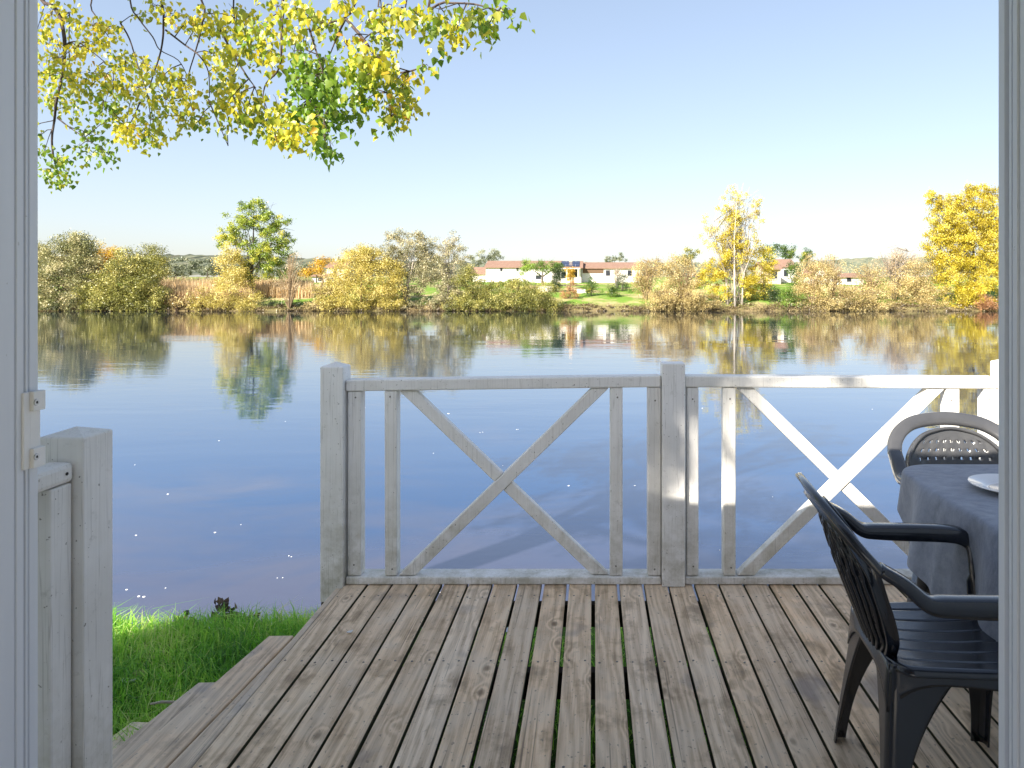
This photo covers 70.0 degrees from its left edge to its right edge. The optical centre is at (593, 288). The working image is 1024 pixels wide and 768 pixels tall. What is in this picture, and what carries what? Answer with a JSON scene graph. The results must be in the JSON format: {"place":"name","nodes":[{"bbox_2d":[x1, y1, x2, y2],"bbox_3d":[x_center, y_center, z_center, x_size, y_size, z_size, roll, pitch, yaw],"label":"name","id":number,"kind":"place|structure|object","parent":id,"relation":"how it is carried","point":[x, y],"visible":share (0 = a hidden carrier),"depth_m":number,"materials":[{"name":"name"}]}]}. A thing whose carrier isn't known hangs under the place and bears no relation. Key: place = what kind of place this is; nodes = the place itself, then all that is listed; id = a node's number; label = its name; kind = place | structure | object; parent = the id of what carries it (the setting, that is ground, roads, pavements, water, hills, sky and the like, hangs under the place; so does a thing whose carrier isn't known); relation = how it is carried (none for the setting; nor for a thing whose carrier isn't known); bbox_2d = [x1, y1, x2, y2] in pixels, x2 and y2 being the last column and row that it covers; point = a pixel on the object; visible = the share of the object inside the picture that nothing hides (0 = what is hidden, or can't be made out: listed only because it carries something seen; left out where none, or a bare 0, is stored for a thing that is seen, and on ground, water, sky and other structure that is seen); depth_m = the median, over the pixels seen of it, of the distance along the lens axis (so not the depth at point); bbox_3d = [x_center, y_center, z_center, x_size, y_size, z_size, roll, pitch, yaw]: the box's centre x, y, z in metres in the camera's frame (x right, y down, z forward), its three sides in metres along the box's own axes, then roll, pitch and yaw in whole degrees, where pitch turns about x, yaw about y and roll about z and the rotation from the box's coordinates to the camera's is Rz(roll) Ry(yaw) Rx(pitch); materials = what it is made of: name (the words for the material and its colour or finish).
{"place":"outdoors","nodes":[
{"label":"outdoors","id":0,"kind":"place"},
{"bbox_2d":[112,597,793,767],"bbox_3d":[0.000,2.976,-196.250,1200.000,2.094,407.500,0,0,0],"label":"ground","id":1,"kind":"structure","parent":0,"point":[631,748],"depth_m":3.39,"materials":[{"name":"green plant"}]},
{"bbox_2d":[150,700,174,704],"bbox_3d":[-1.846,1.809,3.177,0.166,0.051,0.026,0,0,-37],"label":"stick","id":2,"kind":"object","parent":1,"relation":"on","point":[164,702],"visible":0.57,"depth_m":3.15,"materials":[{"name":"wood"}]},
{"bbox_2d":[176,610,197,625],"bbox_3d":[-2.390,1.979,4.285,0.206,0.127,0.122,0,0,0],"label":"dead weed","id":3,"kind":"object","parent":1,"relation":"on","point":[187,611],"visible":0.07,"depth_m":4.32,"materials":[{"name":"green plant"}]},
{"bbox_2d":[112,636,293,767],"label":"wooden steps","id":4,"kind":"structure","parent":1,"relation":"on","point":[177,733],"depth_m":2.80,"materials":[{"name":"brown wood"}]},
{"bbox_2d":[210,597,239,622],"bbox_3d":[-2.180,1.921,4.297,0.194,0.199,0.181,0,0,-20],"label":"dead weed","id":5,"kind":"object","parent":1,"relation":"on","point":[220,601],"visible":0.38,"depth_m":4.30,"materials":[{"name":"brown plant"}]},
{"bbox_2d":[38,0,534,193],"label":"poplar tree","id":6,"kind":"object","parent":1,"relation":"on","point":[367,78],"visible":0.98,"depth_m":5.43,"materials":[{"name":"yellow plant"}]},
{"bbox_2d":[0,0,1023,767],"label":"cabin","id":7,"kind":"object","parent":1,"relation":"on","point":[22,450],"visible":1,"depth_m":1.23,"materials":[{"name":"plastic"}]},
{"bbox_2d":[183,583,998,767],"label":"wooden deck","id":8,"kind":"structure","parent":1,"relation":"on","point":[324,687],"depth_m":2.66,"materials":[{"name":"brown wood"}]},
{"bbox_2d":[38,426,111,767],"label":"stair railing","id":9,"kind":"object","parent":8,"relation":"attached to","point":[75,601],"visible":0.76,"depth_m":1.77,"materials":[{"name":"white paint"}]},
{"bbox_2d":[320,359,998,604],"bbox_3d":[0.387,1.525,3.601,3.435,2.362,0.138,0,0,0],"label":"deck railing","id":10,"kind":"object","parent":8,"relation":"attached to","point":[672,474],"visible":0.87,"depth_m":3.57,"materials":[{"name":"white paint"}]},
{"bbox_2d":[795,472,998,767],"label":"garden chair","id":11,"kind":"object","parent":8,"relation":"on","point":[924,651],"visible":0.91,"depth_m":1.96,"materials":[{"name":"plastic"}]},
{"bbox_2d":[916,577,930,593],"bbox_3d":[1.685,1.090,2.360,0.916,0.731,1.176,0,0,0],"label":"garden table","id":12,"kind":"object","parent":8,"relation":"on","point":[921,584],"visible":0.12,"depth_m":2.83,"materials":[{"name":"plastic"}]},
{"bbox_2d":[897,464,998,641],"bbox_3d":[1.699,0.891,2.375,1.147,0.351,1.408,0,0,0],"label":"tablecloth","id":13,"kind":"object","parent":12,"relation":"on","point":[949,494],"visible":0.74,"depth_m":2.46,"materials":[{"name":"grey fabric"}]},
{"bbox_2d":[967,474,998,493],"bbox_3d":[1.485,0.702,2.565,0.286,0.022,0.286,0,0,0],"label":"plate","id":14,"kind":"object","parent":13,"relation":"on","point":[989,482],"visible":0.37,"depth_m":2.64,"materials":[{"name":"white ceramic"}]},
{"bbox_2d":[887,412,998,601],"bbox_3d":[1.576,1.005,2.959,0.620,0.898,0.657,0,0,1],"label":"garden chair","id":15,"kind":"object","parent":8,"relation":"on","point":[936,437],"visible":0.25,"depth_m":3.19,"materials":[{"name":"plastic"}]},
{"bbox_2d":[40,254,995,276],"bbox_3d":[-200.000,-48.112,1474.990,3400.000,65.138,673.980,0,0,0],"label":"hills","id":16,"kind":"structure","parent":0,"point":[855,261],"depth_m":1399.67,"materials":[{"name":"green plant"}]},
{"bbox_2d":[38,311,998,631],"bbox_3d":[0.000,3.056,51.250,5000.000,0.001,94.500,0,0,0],"label":"water","id":17,"kind":"structure","parent":0,"point":[210,419],"depth_m":16.29,"materials":[{"name":"blue liquid"}]},
{"bbox_2d":[38,0,998,276],"label":"sky","id":18,"kind":"structure","parent":0,"point":[611,127],"materials":[{"name":"blue"}]},
{"bbox_2d":[39,277,998,310],"bbox_3d":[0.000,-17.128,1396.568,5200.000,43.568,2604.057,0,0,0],"label":"bank","id":19,"kind":"structure","parent":0,"point":[626,298],"depth_m":103.92,"materials":[{"name":"green plant"}]},
{"bbox_2d":[38,228,108,310],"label":"willow tree","id":20,"kind":"object","parent":19,"relation":"on","point":[78,249],"visible":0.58,"depth_m":97.93,"materials":[{"name":"green plant"}]},
{"bbox_2d":[63,249,117,310],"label":"willow shrub","id":21,"kind":"object","parent":19,"relation":"on","point":[88,279],"visible":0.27,"depth_m":98.99,"materials":[{"name":"green plant"}]},
{"bbox_2d":[87,243,126,276],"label":"amber tree","id":22,"kind":"object","parent":19,"relation":"on","point":[107,255],"visible":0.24,"depth_m":106.56,"materials":[{"name":"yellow plant"}]},
{"bbox_2d":[71,245,176,310],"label":"round bush","id":23,"kind":"object","parent":19,"relation":"on","point":[131,293],"visible":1,"depth_m":97.61,"materials":[{"name":"green plant"}]},
{"bbox_2d":[134,242,173,283],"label":"rounded tree","id":24,"kind":"object","parent":19,"relation":"on","point":[161,261],"visible":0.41,"depth_m":106.77,"materials":[{"name":"green plant"}]},
{"bbox_2d":[159,262,177,278],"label":"tree","id":25,"kind":"object","parent":19,"relation":"on","point":[175,276],"visible":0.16,"depth_m":259.42,"materials":[{"name":"green plant"}]},
{"bbox_2d":[168,257,192,278],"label":"tree","id":26,"kind":"object","parent":19,"relation":"on","point":[177,269],"visible":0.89,"depth_m":260.05,"materials":[{"name":"green plant"}]},
{"bbox_2d":[178,257,201,274],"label":"tree","id":27,"kind":"object","parent":19,"relation":"on","point":[191,264],"visible":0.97,"depth_m":259.05,"materials":[{"name":"green plant"}]},
{"bbox_2d":[167,287,219,310],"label":"tan bush","id":28,"kind":"object","parent":19,"relation":"on","point":[177,302],"visible":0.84,"depth_m":98.15,"materials":[{"name":"beige plant"}]},
{"bbox_2d":[194,257,219,278],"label":"tree","id":29,"kind":"object","parent":19,"relation":"on","point":[208,267],"visible":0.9,"depth_m":258.85,"materials":[{"name":"green plant"}]},
{"bbox_2d":[213,261,230,277],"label":"tree","id":30,"kind":"object","parent":19,"relation":"on","point":[221,269],"visible":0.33,"depth_m":258.94,"materials":[{"name":"yellow plant"}]},
{"bbox_2d":[185,274,265,310],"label":"yellow shrub","id":31,"kind":"object","parent":19,"relation":"on","point":[224,300],"visible":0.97,"depth_m":97.71,"materials":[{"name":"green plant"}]},
{"bbox_2d":[142,276,314,304],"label":"reeds","id":32,"kind":"object","parent":19,"relation":"on","point":[180,285],"visible":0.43,"depth_m":104.58,"materials":[{"name":"beige plant"}]},
{"bbox_2d":[206,243,264,292],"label":"yellow tree","id":33,"kind":"object","parent":19,"relation":"on","point":[236,273],"visible":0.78,"depth_m":101.69,"materials":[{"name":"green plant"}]},
{"bbox_2d":[212,196,296,290],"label":"green tree","id":34,"kind":"object","parent":19,"relation":"on","point":[245,223],"visible":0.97,"depth_m":103.66,"materials":[{"name":"green plant"}]},
{"bbox_2d":[255,297,286,306],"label":"hedge","id":35,"kind":"object","parent":19,"relation":"on","point":[272,302],"visible":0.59,"depth_m":99.36,"materials":[{"name":"green plant"}]},
{"bbox_2d":[270,265,295,279],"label":"tree","id":36,"kind":"object","parent":19,"relation":"on","point":[277,273],"visible":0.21,"depth_m":259.81,"materials":[{"name":"green plant"}]},
{"bbox_2d":[270,253,305,307],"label":"bare tree","id":37,"kind":"object","parent":19,"relation":"on","point":[290,282],"visible":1,"depth_m":98.42,"materials":[{"name":"brown plant"}]},
{"bbox_2d":[286,299,311,308],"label":"hedge","id":38,"kind":"object","parent":19,"relation":"on","point":[299,303],"visible":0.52,"depth_m":99.01,"materials":[{"name":"green plant"}]},
{"bbox_2d":[287,263,312,279],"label":"tree","id":39,"kind":"object","parent":19,"relation":"on","point":[304,265],"visible":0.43,"depth_m":259.20,"materials":[{"name":"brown plant"}]},
{"bbox_2d":[296,255,334,282],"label":"orange tree","id":40,"kind":"object","parent":19,"relation":"on","point":[307,271],"visible":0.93,"depth_m":131.77,"materials":[{"name":"orange plant"}]},
{"bbox_2d":[298,270,339,310],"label":"tan shrub","id":41,"kind":"object","parent":19,"relation":"on","point":[315,300],"visible":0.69,"depth_m":98.56,"materials":[{"name":"beige plant"}]},
{"bbox_2d":[311,274,332,281],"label":"outbuilding","id":42,"kind":"structure","parent":19,"relation":"on","point":[313,276],"depth_m":136.00,"materials":[{"name":"ceramic"}]},
{"bbox_2d":[324,256,355,281],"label":"house","id":43,"kind":"structure","parent":19,"relation":"on","point":[332,267],"depth_m":141.36,"materials":[{"name":"ceramic"}]},
{"bbox_2d":[312,241,409,310],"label":"willow bush","id":44,"kind":"object","parent":19,"relation":"on","point":[364,257],"visible":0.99,"depth_m":98.06,"materials":[{"name":"yellow plant"}]},
{"bbox_2d":[379,227,438,309],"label":"grey willow","id":45,"kind":"object","parent":19,"relation":"on","point":[418,249],"visible":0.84,"depth_m":99.58,"materials":[{"name":"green plant"}]},
{"bbox_2d":[418,229,475,308],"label":"grey willow","id":46,"kind":"object","parent":19,"relation":"on","point":[446,284],"visible":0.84,"depth_m":99.11,"materials":[{"name":"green plant"}]},
{"bbox_2d":[438,264,494,310],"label":"green bush","id":47,"kind":"object","parent":19,"relation":"on","point":[472,300],"visible":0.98,"depth_m":97.98,"materials":[{"name":"green plant"}]},
{"bbox_2d":[471,267,485,281],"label":"lean to house","id":48,"kind":"structure","parent":19,"relation":"on","point":[481,271],"depth_m":146.26,"materials":[{"name":"paint"}]},
{"bbox_2d":[469,248,503,266],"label":"crown tree","id":49,"kind":"object","parent":19,"relation":"on","point":[491,257],"visible":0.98,"depth_m":214.38,"materials":[{"name":"green plant"}]},
{"bbox_2d":[498,278,534,284],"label":"clipped hedge","id":50,"kind":"object","parent":19,"relation":"on","point":[531,281],"visible":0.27,"depth_m":113.92,"materials":[{"name":"green plant"}]},
{"bbox_2d":[38,300,998,310],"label":"undergrowth","id":51,"kind":"object","parent":19,"relation":"on","point":[764,308],"visible":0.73,"depth_m":98.18,"materials":[{"name":"green plant"}]},
{"bbox_2d":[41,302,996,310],"bbox_3d":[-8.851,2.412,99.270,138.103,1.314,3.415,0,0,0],"label":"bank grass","id":52,"kind":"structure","parent":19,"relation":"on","point":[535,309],"depth_m":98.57,"materials":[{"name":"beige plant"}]},
{"bbox_2d":[474,273,564,310],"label":"rounded bush","id":53,"kind":"object","parent":19,"relation":"on","point":[534,299],"visible":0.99,"depth_m":97.67,"materials":[{"name":"green plant"}]},
{"bbox_2d":[484,261,559,282],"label":"long barn","id":54,"kind":"structure","parent":19,"relation":"on","point":[499,270],"depth_m":138.00,"materials":[{"name":"paint"}]},
{"bbox_2d":[517,257,563,285],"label":"tree","id":55,"kind":"object","parent":19,"relation":"on","point":[526,268],"visible":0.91,"depth_m":120.60,"materials":[{"name":"green plant"}]},
{"bbox_2d":[547,262,566,291],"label":"column tree","id":56,"kind":"object","parent":19,"relation":"on","point":[556,272],"visible":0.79,"depth_m":111.78,"materials":[{"name":"green plant"}]},
{"bbox_2d":[559,280,579,298],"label":"rust shrub","id":57,"kind":"object","parent":19,"relation":"on","point":[573,292],"visible":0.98,"depth_m":103.93,"materials":[{"name":"orange plant"}]},
{"bbox_2d":[563,266,575,284],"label":"yellow bush","id":58,"kind":"object","parent":19,"relation":"on","point":[569,276],"visible":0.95,"depth_m":116.86,"materials":[{"name":"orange plant"}]},
{"bbox_2d":[559,256,582,282],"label":"solar house","id":59,"kind":"structure","parent":19,"relation":"on","point":[577,265],"depth_m":134.00,"materials":[{"name":"ceramic"}]},
{"bbox_2d":[579,277,602,296],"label":"lawn tree","id":60,"kind":"object","parent":19,"relation":"on","point":[589,288],"visible":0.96,"depth_m":106.68,"materials":[{"name":"green plant"}]},
{"bbox_2d":[581,262,641,282],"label":"long house","id":61,"kind":"structure","parent":19,"relation":"on","point":[599,271],"depth_m":136.00,"materials":[{"name":"paint"}]},
{"bbox_2d":[605,270,610,275],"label":"window","id":62,"kind":"structure","parent":61,"relation":"in","point":[607,273],"depth_m":135.99,"materials":[{"name":"grey"}]},
{"bbox_2d":[605,281,620,296],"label":"lawn tree","id":63,"kind":"object","parent":19,"relation":"on","point":[613,291],"visible":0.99,"depth_m":105.78,"materials":[{"name":"green plant"}]},
{"bbox_2d":[604,252,627,261],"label":"tree","id":64,"kind":"object","parent":19,"relation":"on","point":[613,258],"visible":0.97,"depth_m":229.45,"materials":[{"name":"green plant"}]},
{"bbox_2d":[609,267,626,282],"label":"lawn tree","id":65,"kind":"object","parent":19,"relation":"on","point":[616,271],"visible":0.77,"depth_m":117.86,"materials":[{"name":"beige plant"}]},
{"bbox_2d":[613,271,629,291],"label":"lawn tree","id":66,"kind":"object","parent":19,"relation":"on","point":[622,279],"visible":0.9,"depth_m":113.72,"materials":[{"name":"green plant"}]},
{"bbox_2d":[624,256,668,299],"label":"tan thicket","id":67,"kind":"object","parent":19,"relation":"on","point":[648,271],"visible":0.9,"depth_m":102.72,"materials":[{"name":"beige plant"}]},
{"bbox_2d":[648,252,711,303],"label":"tan thicket","id":68,"kind":"object","parent":19,"relation":"on","point":[679,278],"visible":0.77,"depth_m":100.60,"materials":[{"name":"beige plant"}]},
{"bbox_2d":[639,286,722,310],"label":"bank shrub","id":69,"kind":"object","parent":19,"relation":"on","point":[697,302],"visible":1,"depth_m":97.67,"materials":[{"name":"beige plant"}]},
{"bbox_2d":[677,246,700,279],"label":"back tree","id":70,"kind":"object","parent":19,"relation":"on","point":[687,250],"visible":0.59,"depth_m":149.90,"materials":[{"name":"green plant"}]},
{"bbox_2d":[695,183,765,306],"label":"golden poplar","id":71,"kind":"object","parent":19,"relation":"on","point":[730,258],"visible":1,"depth_m":99.69,"materials":[{"name":"yellow plant"}]},
{"bbox_2d":[739,243,779,300],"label":"golden tree","id":72,"kind":"object","parent":19,"relation":"on","point":[768,267],"visible":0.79,"depth_m":101.72,"materials":[{"name":"yellow plant"}]},
{"bbox_2d":[754,262,782,283],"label":"red roof house","id":73,"kind":"structure","parent":19,"relation":"on","point":[777,276],"depth_m":128.00,"materials":[{"name":"paint"}]},
{"bbox_2d":[772,271,777,278],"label":"window","id":74,"kind":"structure","parent":73,"relation":"in","point":[775,275],"depth_m":127.97,"materials":[{"name":"grey"}]},
{"bbox_2d":[758,280,783,302],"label":"dark shrub","id":75,"kind":"object","parent":19,"relation":"on","point":[774,291],"visible":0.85,"depth_m":100.77,"materials":[{"name":"green plant"}]},
{"bbox_2d":[760,242,782,260],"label":"back tree","id":76,"kind":"object","parent":19,"relation":"on","point":[774,246],"visible":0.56,"depth_m":154.76,"materials":[{"name":"green plant"}]},
{"bbox_2d":[773,259,795,282],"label":"gable house","id":77,"kind":"structure","parent":19,"relation":"on","point":[784,266],"depth_m":136.00,"materials":[{"name":"paint"}]},
{"bbox_2d":[783,269,788,276],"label":"window","id":78,"kind":"structure","parent":77,"relation":"in","point":[785,272],"depth_m":135.99,"materials":[{"name":"grey"}]},
{"bbox_2d":[779,244,798,258],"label":"back tree","id":79,"kind":"object","parent":19,"relation":"on","point":[786,253],"visible":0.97,"depth_m":164.75,"materials":[{"name":"green plant"}]},
{"bbox_2d":[777,284,807,308],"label":"green shrub","id":80,"kind":"object","parent":19,"relation":"on","point":[789,296],"visible":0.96,"depth_m":99.55,"materials":[{"name":"green plant"}]},
{"bbox_2d":[785,260,807,285],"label":"garden tree","id":81,"kind":"object","parent":19,"relation":"on","point":[790,269],"visible":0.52,"depth_m":123.70,"materials":[{"name":"green plant"}]},
{"bbox_2d":[796,246,815,266],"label":"back tree","id":82,"kind":"object","parent":19,"relation":"on","point":[803,255],"visible":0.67,"depth_m":169.60,"materials":[{"name":"green plant"}]},
{"bbox_2d":[783,252,839,308],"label":"brush tree","id":83,"kind":"object","parent":19,"relation":"on","point":[809,286],"visible":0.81,"depth_m":100.12,"materials":[{"name":"beige plant"}]},
{"bbox_2d":[802,266,824,284],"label":"brush house","id":84,"kind":"structure","parent":19,"relation":"on","point":[811,273],"depth_m":130.20,"materials":[{"name":"ceramic"}]},
{"bbox_2d":[812,251,847,298],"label":"brush tree","id":85,"kind":"object","parent":19,"relation":"on","point":[836,278],"visible":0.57,"depth_m":103.83,"materials":[{"name":"beige plant"}]},
{"bbox_2d":[825,273,865,284],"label":"white house","id":86,"kind":"structure","parent":19,"relation":"on","point":[847,276],"depth_m":126.00,"materials":[{"name":"paint"}]},
{"bbox_2d":[810,276,893,310],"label":"brush tree","id":87,"kind":"object","parent":19,"relation":"on","point":[850,298],"visible":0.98,"depth_m":97.97,"materials":[{"name":"beige plant"}]},
{"bbox_2d":[848,261,897,301],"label":"brush tree","id":88,"kind":"object","parent":19,"relation":"on","point":[868,278],"visible":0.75,"depth_m":101.67,"materials":[{"name":"beige plant"}]},
{"bbox_2d":[868,244,921,298],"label":"brush tree","id":89,"kind":"object","parent":19,"relation":"on","point":[895,265],"visible":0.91,"depth_m":102.69,"materials":[{"name":"beige plant"}]},
{"bbox_2d":[883,257,953,307],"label":"brush tree","id":90,"kind":"object","parent":19,"relation":"on","point":[926,290],"visible":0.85,"depth_m":99.91,"materials":[{"name":"beige plant"}]},
{"bbox_2d":[918,182,998,308],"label":"golden tree","id":91,"kind":"object","parent":19,"relation":"on","point":[964,259],"visible":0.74,"depth_m":98.71,"materials":[{"name":"yellow plant"}]},
{"bbox_2d":[973,290,998,310],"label":"rust shrub","id":92,"kind":"object","parent":19,"relation":"on","point":[991,303],"visible":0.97,"depth_m":97.03,"materials":[{"name":"orange plant"}]}
]}

